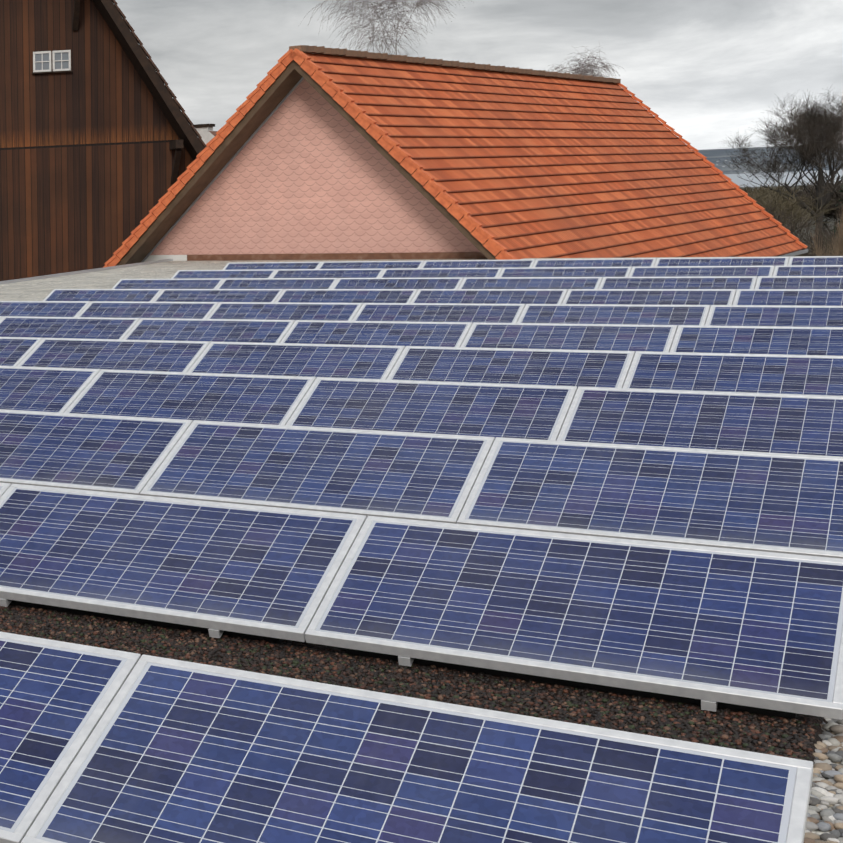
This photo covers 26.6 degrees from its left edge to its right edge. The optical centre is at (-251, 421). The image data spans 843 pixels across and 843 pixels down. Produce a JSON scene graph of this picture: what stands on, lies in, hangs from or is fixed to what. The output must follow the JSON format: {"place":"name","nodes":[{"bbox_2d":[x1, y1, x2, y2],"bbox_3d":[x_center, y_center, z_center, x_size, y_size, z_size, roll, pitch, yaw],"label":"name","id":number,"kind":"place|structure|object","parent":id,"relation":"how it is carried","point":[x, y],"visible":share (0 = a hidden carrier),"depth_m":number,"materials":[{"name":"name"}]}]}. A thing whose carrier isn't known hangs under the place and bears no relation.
{"place":"outdoors","nodes":[
{"label":"outdoors","id":0,"kind":"place"},
{"bbox_2d":[0,256,840,839],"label":"flat roof","id":1,"kind":"structure","parent":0,"point":[36,290],"depth_m":26.33,"materials":[{"name":"gravel"}]},
{"bbox_2d":[0,259,172,284],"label":"roof edge trim","id":2,"kind":"structure","parent":1,"relation":"attached to","point":[77,272],"depth_m":32.24,"materials":[{"name":"silver metal"}]},
{"bbox_2d":[0,598,284,643],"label":"mounting rail","id":3,"kind":"object","parent":1,"relation":"on","point":[214,633],"visible":0.08,"depth_m":5.95,"materials":[{"name":"metal"}]},
{"bbox_2d":[0,484,366,641],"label":"solar panel","id":4,"kind":"object","parent":3,"relation":"on","point":[271,572],"visible":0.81,"depth_m":6.10,"materials":[{"name":"glass"}]},
{"bbox_2d":[0,604,818,759],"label":"substrate granules","id":5,"kind":"object","parent":1,"relation":"on","point":[520,695],"visible":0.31,"depth_m":5.09,"materials":[{"name":"gravel"}]},
{"bbox_2d":[347,648,796,718],"bbox_3d":[2.883,0.676,5.268,1.345,0.330,0.780,4,10,38],"label":"mounting rail","id":6,"kind":"object","parent":1,"relation":"on","point":[707,705],"visible":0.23,"depth_m":5.00,"materials":[{"name":"metal"}]},
{"bbox_2d":[305,516,842,719],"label":"solar panel","id":7,"kind":"object","parent":6,"relation":"on","point":[757,629],"visible":1,"depth_m":5.16,"materials":[{"name":"glass"}]},
{"bbox_2d":[804,717,842,842],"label":"gravel pebbles","id":8,"kind":"object","parent":1,"relation":"on","point":[824,793],"visible":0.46,"depth_m":4.18,"materials":[{"name":"gravel"}]},
{"bbox_3d":[1.553,0.972,3.615,1.345,0.330,0.780,4,10,38],"label":"panel support","id":9,"kind":"object","parent":1,"relation":"on","visible":0},
{"bbox_2d":[21,654,812,842],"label":"solar panel","id":10,"kind":"object","parent":9,"relation":"on","point":[175,751],"visible":1,"depth_m":3.68,"materials":[{"name":"glass"}]},
{"bbox_3d":[0.308,0.885,4.601,1.345,0.330,0.780,4,10,38],"label":"panel support","id":11,"kind":"object","parent":1,"relation":"on","visible":0},
{"bbox_2d":[0,632,140,842],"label":"solar panel","id":12,"kind":"object","parent":11,"relation":"on","point":[57,698],"visible":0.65,"depth_m":4.23,"materials":[{"name":"glass"}]},
{"bbox_3d":[0.394,0.501,7.240,1.345,0.330,0.780,4,10,38],"label":"panel support","id":13,"kind":"object","parent":1,"relation":"on","visible":0},
{"bbox_2d":[0,482,10,497],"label":"solar panel","id":14,"kind":"object","parent":13,"relation":"on","point":[4,487],"visible":0.5,"depth_m":6.96,"materials":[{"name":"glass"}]},
{"bbox_3d":[4.213,0.380,6.921,1.345,0.330,0.780,4,10,38],"label":"panel support","id":15,"kind":"object","parent":1,"relation":"on","visible":0},
{"bbox_2d":[457,437,842,558],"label":"solar panel","id":16,"kind":"object","parent":15,"relation":"on","point":[785,503],"visible":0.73,"depth_m":6.88,"materials":[{"name":"glass"}]},
{"bbox_3d":[2.969,0.293,7.907,1.345,0.330,0.780,4,10,38],"label":"panel support","id":17,"kind":"object","parent":1,"relation":"on","visible":0},
{"bbox_2d":[140,420,494,523],"bbox_3d":[2.952,0.250,7.882,1.585,0.042,0.800,4,32,38],"label":"solar panel","id":18,"kind":"object","parent":17,"relation":"on","point":[412,476],"visible":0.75,"depth_m":7.82,"materials":[{"name":"glass"}]},
{"bbox_3d":[1.724,0.205,8.893,1.345,0.330,0.780,4,10,38],"label":"panel support","id":19,"kind":"object","parent":1,"relation":"on","visible":0},
{"bbox_2d":[0,409,192,494],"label":"solar panel","id":20,"kind":"object","parent":19,"relation":"on","point":[113,454],"visible":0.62,"depth_m":8.66,"materials":[{"name":"glass"}]},
{"bbox_3d":[5.543,0.085,8.573,1.345,0.330,0.780,4,10,38],"label":"panel support","id":21,"kind":"object","parent":1,"relation":"on","visible":0},
{"bbox_2d":[556,387,842,456],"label":"solar panel","id":22,"kind":"object","parent":21,"relation":"on","point":[779,423],"visible":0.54,"depth_m":8.63,"materials":[{"name":"glass"}]},
{"bbox_3d":[4.299,-0.003,9.559,1.345,0.330,0.780,4,10,38],"label":"panel support","id":23,"kind":"object","parent":1,"relation":"on","visible":0},
{"bbox_2d":[286,377,576,439],"bbox_3d":[4.282,-0.045,9.534,1.585,0.042,0.800,4,32,38],"label":"solar panel","id":24,"kind":"object","parent":23,"relation":"on","point":[523,411],"visible":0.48,"depth_m":9.53,"materials":[{"name":"glass"}]},
{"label":"panel support","id":25,"kind":"object","parent":1,"relation":"on","visible":0},
{"bbox_2d":[64,369,315,424],"bbox_3d":[3.038,-0.133,10.520,1.585,0.042,0.800,4,32,38],"label":"solar panel","id":26,"kind":"object","parent":25,"relation":"on","point":[259,399],"visible":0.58,"depth_m":10.52,"materials":[{"name":"glass"}]},
{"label":"panel support","id":27,"kind":"object","parent":1,"relation":"on","visible":0},
{"bbox_2d":[0,366,99,412],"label":"solar panel","id":28,"kind":"object","parent":27,"relation":"on","point":[47,389],"visible":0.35,"depth_m":11.27,"materials":[{"name":"glass"}]},
{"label":"panel support","id":29,"kind":"object","parent":1,"relation":"on","visible":0},
{"bbox_2d":[623,351,842,395],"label":"solar panel","id":30,"kind":"object","parent":29,"relation":"on","point":[775,373],"visible":0.56,"depth_m":10.36,"materials":[{"name":"glass"}]},
{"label":"panel support","id":31,"kind":"object","parent":1,"relation":"on","visible":0},
{"bbox_2d":[386,346,634,388],"bbox_3d":[5.612,-0.341,11.187,1.585,0.042,0.800,4,32,38],"label":"solar panel","id":32,"kind":"object","parent":31,"relation":"on","point":[584,368],"visible":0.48,"depth_m":11.23,"materials":[{"name":"glass"}]},
{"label":"panel support","id":33,"kind":"object","parent":1,"relation":"on","visible":0},
{"bbox_2d":[188,341,404,379],"bbox_3d":[4.368,-0.429,12.173,1.585,0.042,0.800,4,32,38],"label":"solar panel","id":34,"kind":"object","parent":33,"relation":"on","point":[330,360],"visible":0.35,"depth_m":12.22,"materials":[{"name":"glass"}]},
{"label":"panel support","id":35,"kind":"object","parent":1,"relation":"on","visible":0},
{"bbox_2d":[18,338,209,371],"bbox_3d":[3.123,-0.516,13.159,1.585,0.042,0.800,4,32,38],"label":"solar panel","id":36,"kind":"object","parent":35,"relation":"on","point":[149,355],"visible":0.48,"depth_m":13.20,"materials":[{"name":"glass"}]},
{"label":"panel support","id":37,"kind":"object","parent":1,"relation":"on","visible":0},
{"bbox_2d":[0,337,42,365],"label":"solar panel","id":38,"kind":"object","parent":37,"relation":"on","point":[15,351],"visible":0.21,"depth_m":13.86,"materials":[{"name":"glass"}]},
{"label":"panel support","id":39,"kind":"object","parent":1,"relation":"on","visible":0},
{"bbox_2d":[670,325,842,355],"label":"solar panel","id":40,"kind":"object","parent":39,"relation":"on","point":[787,340],"visible":0.65,"depth_m":12.08,"materials":[{"name":"glass"}]},
{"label":"panel support","id":41,"kind":"object","parent":1,"relation":"on","visible":0},
{"bbox_2d":[460,322,677,351],"bbox_3d":[6.942,-0.637,12.839,1.585,0.042,0.800,4,32,38],"label":"solar panel","id":42,"kind":"object","parent":41,"relation":"on","point":[630,337],"visible":0.46,"depth_m":12.91,"materials":[{"name":"glass"}]},
{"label":"panel support","id":43,"kind":"object","parent":1,"relation":"on","visible":0},
{"bbox_2d":[280,320,472,346],"bbox_3d":[5.698,-0.725,13.825,1.585,0.042,0.800,4,32,38],"label":"solar panel","id":44,"kind":"object","parent":43,"relation":"on","point":[433,334],"visible":0.54,"depth_m":13.90,"materials":[{"name":"glass"}]},
{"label":"panel support","id":45,"kind":"object","parent":1,"relation":"on","visible":0},
{"bbox_2d":[123,318,294,342],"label":"solar panel","id":46,"kind":"object","parent":45,"relation":"on","point":[233,330],"visible":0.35,"depth_m":14.89,"materials":[{"name":"glass"}]},
{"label":"panel support","id":47,"kind":"object","parent":1,"relation":"on","visible":0},
{"bbox_2d":[0,316,139,338],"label":"solar panel","id":48,"kind":"object","parent":47,"relation":"on","point":[72,327],"visible":0.48,"depth_m":15.85,"materials":[{"name":"glass"}]},
{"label":"panel support","id":49,"kind":"object","parent":1,"relation":"on","visible":0},
{"bbox_2d":[705,305,842,326],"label":"solar panel","id":50,"kind":"object","parent":49,"relation":"on","point":[776,315],"visible":0.4,"depth_m":13.79,"materials":[{"name":"glass"}]},
{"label":"panel support","id":51,"kind":"object","parent":1,"relation":"on","visible":0},
{"bbox_2d":[517,304,709,324],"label":"solar panel","id":52,"kind":"object","parent":51,"relation":"on","point":[621,314],"visible":0.38,"depth_m":14.59,"materials":[{"name":"glass"}]},
{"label":"panel support","id":53,"kind":"object","parent":1,"relation":"on","visible":0},
{"bbox_2d":[352,303,524,322],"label":"solar panel","id":54,"kind":"object","parent":53,"relation":"on","point":[456,312],"visible":0.42,"depth_m":15.57,"materials":[{"name":"glass"}]},
{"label":"panel support","id":55,"kind":"object","parent":1,"relation":"on","visible":0},
{"bbox_2d":[206,302,362,320],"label":"solar panel","id":56,"kind":"object","parent":55,"relation":"on","point":[288,311],"visible":0.44,"depth_m":16.56,"materials":[{"name":"glass"}]},
{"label":"panel support","id":57,"kind":"object","parent":1,"relation":"on","visible":0},
{"bbox_2d":[77,301,218,318],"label":"solar panel","id":58,"kind":"object","parent":57,"relation":"on","point":[140,310],"visible":0.33,"depth_m":17.55,"materials":[{"name":"glass"}]},
{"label":"panel support","id":59,"kind":"object","parent":1,"relation":"on","visible":0},
{"bbox_2d":[0,301,90,316],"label":"solar panel","id":60,"kind":"object","parent":59,"relation":"on","point":[46,308],"visible":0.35,"depth_m":18.40,"materials":[{"name":"glass"}]},
{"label":"panel support","id":61,"kind":"object","parent":1,"relation":"on","visible":0},
{"bbox_2d":[732,289,842,305],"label":"solar panel","id":62,"kind":"object","parent":61,"relation":"on","point":[815,297],"visible":0.5,"depth_m":15.49,"materials":[{"name":"glass"}]},
{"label":"panel support","id":63,"kind":"object","parent":1,"relation":"on","visible":0},
{"bbox_2d":[562,289,735,306],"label":"solar panel","id":64,"kind":"object","parent":63,"relation":"on","point":[710,297],"visible":0.48,"depth_m":16.25,"materials":[{"name":"glass"}]},
{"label":"panel support","id":65,"kind":"object","parent":1,"relation":"on","visible":0},
{"bbox_2d":[410,289,567,304],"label":"solar panel","id":66,"kind":"object","parent":65,"relation":"on","point":[509,296],"visible":0.33,"depth_m":17.23,"materials":[{"name":"glass"}]},
{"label":"panel support","id":67,"kind":"object","parent":1,"relation":"on","visible":0},
{"bbox_2d":[275,289,417,302],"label":"solar panel","id":68,"kind":"object","parent":67,"relation":"on","point":[348,295],"visible":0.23,"depth_m":18.23,"materials":[{"name":"glass"}]},
{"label":"panel support","id":69,"kind":"object","parent":1,"relation":"on","visible":0},
{"bbox_2d":[153,289,283,301],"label":"solar panel","id":70,"kind":"object","parent":69,"relation":"on","point":[218,295],"visible":0.35,"depth_m":19.22,"materials":[{"name":"glass"}]},
{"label":"panel support","id":71,"kind":"object","parent":1,"relation":"on","visible":0},
{"bbox_2d":[43,289,162,301],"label":"solar panel","id":72,"kind":"object","parent":71,"relation":"on","point":[137,295],"visible":0.33,"depth_m":20.20,"materials":[{"name":"glass"}]},
{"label":"panel support","id":73,"kind":"object","parent":1,"relation":"on","visible":0},
{"bbox_2d":[755,276,842,288],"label":"solar panel","id":74,"kind":"object","parent":73,"relation":"on","point":[799,282],"visible":0.38,"depth_m":17.19,"materials":[{"name":"glass"}]},
{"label":"panel support","id":75,"kind":"object","parent":1,"relation":"on","visible":0},
{"bbox_2d":[598,276,756,289],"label":"solar panel","id":76,"kind":"object","parent":75,"relation":"on","point":[721,282],"visible":0.48,"depth_m":17.91,"materials":[{"name":"glass"}]},
{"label":"panel support","id":77,"kind":"object","parent":1,"relation":"on","visible":0},
{"bbox_2d":[458,277,602,288],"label":"solar panel","id":78,"kind":"object","parent":77,"relation":"on","point":[531,283],"visible":0.4,"depth_m":18.92,"materials":[{"name":"glass"}]},
{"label":"panel support","id":79,"kind":"object","parent":1,"relation":"on","visible":0},
{"bbox_2d":[331,277,463,288],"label":"solar panel","id":80,"kind":"object","parent":79,"relation":"on","point":[402,283],"visible":0.5,"depth_m":19.89,"materials":[{"name":"glass"}]},
{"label":"panel support","id":81,"kind":"object","parent":1,"relation":"on","visible":0},
{"bbox_2d":[217,278,337,288],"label":"solar panel","id":82,"kind":"object","parent":81,"relation":"on","point":[277,283],"visible":0.29,"depth_m":20.89,"materials":[{"name":"glass"}]},
{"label":"panel support","id":83,"kind":"object","parent":1,"relation":"on","visible":0},
{"bbox_2d":[112,278,223,288],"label":"solar panel","id":84,"kind":"object","parent":83,"relation":"on","point":[206,283],"visible":0.38,"depth_m":21.86,"materials":[{"name":"glass"}]},
{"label":"panel support","id":85,"kind":"object","parent":1,"relation":"on","visible":0},
{"bbox_2d":[773,265,842,275],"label":"solar panel","id":86,"kind":"object","parent":85,"relation":"on","point":[810,270],"visible":0.46,"depth_m":18.89,"materials":[{"name":"glass"}]},
{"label":"panel support","id":87,"kind":"object","parent":1,"relation":"on","visible":0},
{"bbox_2d":[629,266,774,277],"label":"solar panel","id":88,"kind":"object","parent":87,"relation":"on","point":[675,271],"visible":0.42,"depth_m":19.61,"materials":[{"name":"glass"}]},
{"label":"panel support","id":89,"kind":"object","parent":1,"relation":"on","visible":0},
{"bbox_2d":[498,267,631,276],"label":"solar panel","id":90,"kind":"object","parent":89,"relation":"on","point":[569,272],"visible":0.4,"depth_m":20.57,"materials":[{"name":"glass"}]},
{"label":"panel support","id":91,"kind":"object","parent":1,"relation":"on","visible":0},
{"bbox_2d":[379,268,502,277],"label":"solar panel","id":92,"kind":"object","parent":91,"relation":"on","point":[433,272],"visible":0.44,"depth_m":21.58,"materials":[{"name":"glass"}]},
{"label":"panel support","id":93,"kind":"object","parent":1,"relation":"on","visible":0},
{"bbox_2d":[271,269,384,277],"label":"solar panel","id":94,"kind":"object","parent":93,"relation":"on","point":[327,273],"visible":0.27,"depth_m":22.55,"materials":[{"name":"glass"}]},
{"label":"panel support","id":95,"kind":"object","parent":1,"relation":"on","visible":0},
{"bbox_2d":[171,269,276,278],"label":"solar panel","id":96,"kind":"object","parent":95,"relation":"on","point":[224,274],"visible":0.25,"depth_m":23.55,"materials":[{"name":"glass"}]},
{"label":"panel support","id":97,"kind":"object","parent":1,"relation":"on","visible":0},
{"bbox_2d":[788,256,842,264],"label":"solar panel","id":98,"kind":"object","parent":97,"relation":"on","point":[818,260],"visible":0.44,"depth_m":20.59,"materials":[{"name":"glass"}]},
{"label":"panel support","id":99,"kind":"object","parent":1,"relation":"on","visible":0},
{"bbox_2d":[654,257,788,265],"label":"solar panel","id":100,"kind":"object","parent":99,"relation":"on","point":[744,261],"visible":0.42,"depth_m":21.24,"materials":[{"name":"glass"}]},
{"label":"panel support","id":101,"kind":"object","parent":1,"relation":"on","visible":0},
{"bbox_2d":[532,258,656,266],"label":"solar panel","id":102,"kind":"object","parent":101,"relation":"on","point":[631,262],"visible":0.38,"depth_m":22.21,"materials":[{"name":"glass"}]},
{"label":"panel support","id":103,"kind":"object","parent":1,"relation":"on","visible":0},
{"bbox_2d":[421,259,535,267],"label":"solar panel","id":104,"kind":"object","parent":103,"relation":"on","point":[519,263],"visible":0.4,"depth_m":23.22,"materials":[{"name":"glass"}]},
{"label":"panel support","id":105,"kind":"object","parent":1,"relation":"on","visible":0},
{"bbox_2d":[318,261,423,268],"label":"solar panel","id":106,"kind":"object","parent":105,"relation":"on","point":[367,264],"visible":0.33,"depth_m":24.22,"materials":[{"name":"glass"}]},
{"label":"panel support","id":107,"kind":"object","parent":1,"relation":"on","visible":0},
{"bbox_2d":[223,262,321,269],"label":"solar panel","id":108,"kind":"object","parent":107,"relation":"on","point":[267,265],"visible":0.35,"depth_m":25.23,"materials":[{"name":"glass"}]},
{"bbox_2d":[113,0,842,149],"label":"sky","id":109,"kind":"structure","parent":0,"point":[709,69],"materials":[{"name":"grey"}]},
{"bbox_2d":[694,146,842,173],"bbox_3d":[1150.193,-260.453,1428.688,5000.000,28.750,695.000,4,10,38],"label":"shore hills","id":110,"kind":"structure","parent":0,"point":[713,156],"depth_m":1432.70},
{"bbox_2d":[724,170,842,187],"bbox_3d":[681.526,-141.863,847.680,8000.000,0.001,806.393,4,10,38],"label":"lake water","id":111,"kind":"structure","parent":0,"point":[738,181],"depth_m":808.48,"materials":[{"name":"grey liquid"}]},
{"bbox_2d":[743,172,840,255],"bbox_3d":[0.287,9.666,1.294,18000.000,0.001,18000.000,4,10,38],"label":"ground","id":112,"kind":"structure","parent":0,"point":[806,219],"depth_m":222.22,"materials":[{"name":"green plant"}]},
{"bbox_2d":[0,0,206,280],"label":"barn","id":113,"kind":"structure","parent":112,"relation":"on","point":[102,145],"depth_m":50.46,"materials":[{"name":"wood"}]},
{"bbox_2d":[32,50,71,73],"bbox_3d":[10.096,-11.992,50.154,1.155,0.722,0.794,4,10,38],"label":"barn windows","id":114,"kind":"structure","parent":113,"relation":"attached to","point":[61,61],"depth_m":50.18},
{"bbox_2d":[193,124,216,143],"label":"chimney","id":115,"kind":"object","parent":112,"relation":"on","point":[206,132],"visible":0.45,"depth_m":64.75,"materials":[{"name":"paint"}]},
{"bbox_2d":[307,0,464,56],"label":"bare tree","id":116,"kind":"object","parent":112,"relation":"on","point":[394,28],"depth_m":82.92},
{"bbox_2d":[103,45,807,267],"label":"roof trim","id":117,"kind":"structure","parent":112,"relation":"on","point":[281,81],"depth_m":33.54,"materials":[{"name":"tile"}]},
{"bbox_2d":[144,79,500,261],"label":"gable wall","id":118,"kind":"structure","parent":117,"relation":"attached to","point":[309,169],"depth_m":33.42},
{"bbox_2d":[305,53,804,258],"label":"house roof","id":119,"kind":"structure","parent":117,"relation":"on","point":[519,166],"depth_m":37.85,"materials":[{"name":"tile"}]},
{"bbox_2d":[547,44,619,78],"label":"tree","id":120,"kind":"object","parent":112,"relation":"on","point":[583,70],"visible":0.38,"depth_m":97.91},
{"bbox_2d":[740,182,807,223],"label":"shrub","id":121,"kind":"object","parent":112,"relation":"on","point":[772,203],"visible":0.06,"depth_m":89.44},
{"bbox_2d":[718,84,842,253],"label":"tree","id":122,"kind":"object","parent":112,"relation":"on","point":[817,124],"depth_m":104.40,"materials":[{"name":"plant"}]},
{"bbox_2d":[752,191,814,255],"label":"shrub","id":123,"kind":"object","parent":112,"relation":"on","point":[781,218],"visible":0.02,"depth_m":69.39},
{"bbox_2d":[744,181,828,227],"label":"shrub","id":124,"kind":"object","parent":112,"relation":"on","point":[799,212],"visible":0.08,"depth_m":121.63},
{"bbox_2d":[755,180,841,246],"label":"shrub","id":125,"kind":"object","parent":112,"relation":"on","point":[795,203],"visible":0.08,"depth_m":77.43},
{"bbox_2d":[766,188,842,255],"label":"shrub","id":126,"kind":"object","parent":112,"relation":"on","point":[811,237],"visible":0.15,"depth_m":60.71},
{"bbox_2d":[769,175,842,241],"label":"shrub","id":127,"kind":"object","parent":112,"relation":"on","point":[826,215],"depth_m":144.60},
{"bbox_2d":[796,217,840,255],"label":"shrub","id":128,"kind":"object","parent":112,"relation":"on","point":[821,246],"visible":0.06,"depth_m":54.83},
{"bbox_2d":[809,202,842,255],"bbox_3d":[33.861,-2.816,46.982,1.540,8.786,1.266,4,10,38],"label":"grass","id":129,"kind":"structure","parent":112,"relation":"on","point":[838,251],"depth_m":46.64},
{"bbox_2d":[812,171,842,214],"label":"shrub","id":130,"kind":"object","parent":112,"relation":"on","point":[831,186],"visible":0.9,"depth_m":95.10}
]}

